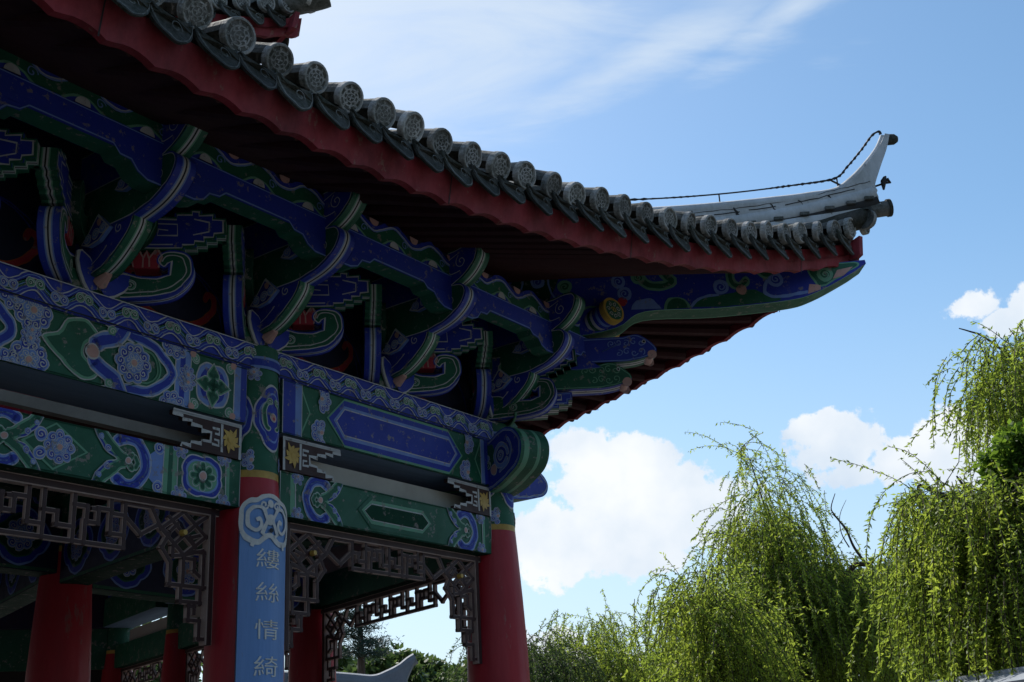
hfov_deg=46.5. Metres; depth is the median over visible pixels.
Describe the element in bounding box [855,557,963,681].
broadleaf tree
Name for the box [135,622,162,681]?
broadleaf tree
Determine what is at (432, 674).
broadleaf tree
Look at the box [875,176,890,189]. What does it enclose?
iron hook
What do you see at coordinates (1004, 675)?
garden wall
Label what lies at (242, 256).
pavilion
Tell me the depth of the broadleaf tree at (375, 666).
57.16 m
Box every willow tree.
[412,613,621,681]
[534,589,675,681]
[619,530,827,681]
[631,420,930,681]
[830,413,1023,681]
[905,319,1023,485]
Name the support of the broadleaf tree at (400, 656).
on the ground
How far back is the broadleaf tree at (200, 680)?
75.33 m
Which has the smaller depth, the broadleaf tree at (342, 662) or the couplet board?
the couplet board
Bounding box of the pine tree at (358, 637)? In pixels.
[334,596,404,673]
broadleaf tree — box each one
[133,618,202,681]
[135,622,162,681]
[336,646,353,671]
[341,646,398,674]
[381,641,430,681]
[410,649,452,681]
[426,655,462,681]
[449,656,466,680]
[611,645,679,680]
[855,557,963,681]
[968,418,1023,509]
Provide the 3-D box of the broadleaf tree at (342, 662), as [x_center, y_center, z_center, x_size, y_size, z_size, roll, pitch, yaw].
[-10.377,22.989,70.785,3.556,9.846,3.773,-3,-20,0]
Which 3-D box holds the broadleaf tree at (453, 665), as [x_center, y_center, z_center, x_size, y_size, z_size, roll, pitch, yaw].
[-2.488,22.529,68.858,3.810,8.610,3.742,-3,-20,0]
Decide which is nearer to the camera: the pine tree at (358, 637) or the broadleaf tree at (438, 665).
the pine tree at (358, 637)
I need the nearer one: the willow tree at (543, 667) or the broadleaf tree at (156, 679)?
the willow tree at (543, 667)
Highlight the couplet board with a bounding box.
[234,494,286,681]
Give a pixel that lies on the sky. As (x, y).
(638, 99)
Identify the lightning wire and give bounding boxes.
[630,130,881,201]
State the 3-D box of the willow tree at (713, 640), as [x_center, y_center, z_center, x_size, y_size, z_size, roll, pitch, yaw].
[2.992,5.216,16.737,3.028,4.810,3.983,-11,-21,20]
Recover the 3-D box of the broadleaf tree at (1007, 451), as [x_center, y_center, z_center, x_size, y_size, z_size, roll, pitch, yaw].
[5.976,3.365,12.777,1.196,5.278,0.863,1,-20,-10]
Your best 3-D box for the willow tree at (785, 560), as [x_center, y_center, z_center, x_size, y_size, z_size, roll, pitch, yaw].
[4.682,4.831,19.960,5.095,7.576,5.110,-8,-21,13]
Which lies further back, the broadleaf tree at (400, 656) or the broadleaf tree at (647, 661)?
the broadleaf tree at (400, 656)
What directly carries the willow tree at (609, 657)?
on the ground
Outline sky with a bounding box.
[140,0,1023,679]
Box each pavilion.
[0,0,897,681]
[284,653,417,681]
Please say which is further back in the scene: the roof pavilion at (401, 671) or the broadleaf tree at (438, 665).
the broadleaf tree at (438, 665)
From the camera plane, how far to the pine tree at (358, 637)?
32.59 m
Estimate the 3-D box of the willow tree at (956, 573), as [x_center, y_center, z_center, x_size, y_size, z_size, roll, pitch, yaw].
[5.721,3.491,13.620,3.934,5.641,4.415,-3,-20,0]
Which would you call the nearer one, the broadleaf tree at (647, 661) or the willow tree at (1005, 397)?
the willow tree at (1005, 397)
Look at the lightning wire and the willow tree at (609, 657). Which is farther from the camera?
the willow tree at (609, 657)
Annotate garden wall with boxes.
[927,666,1023,681]

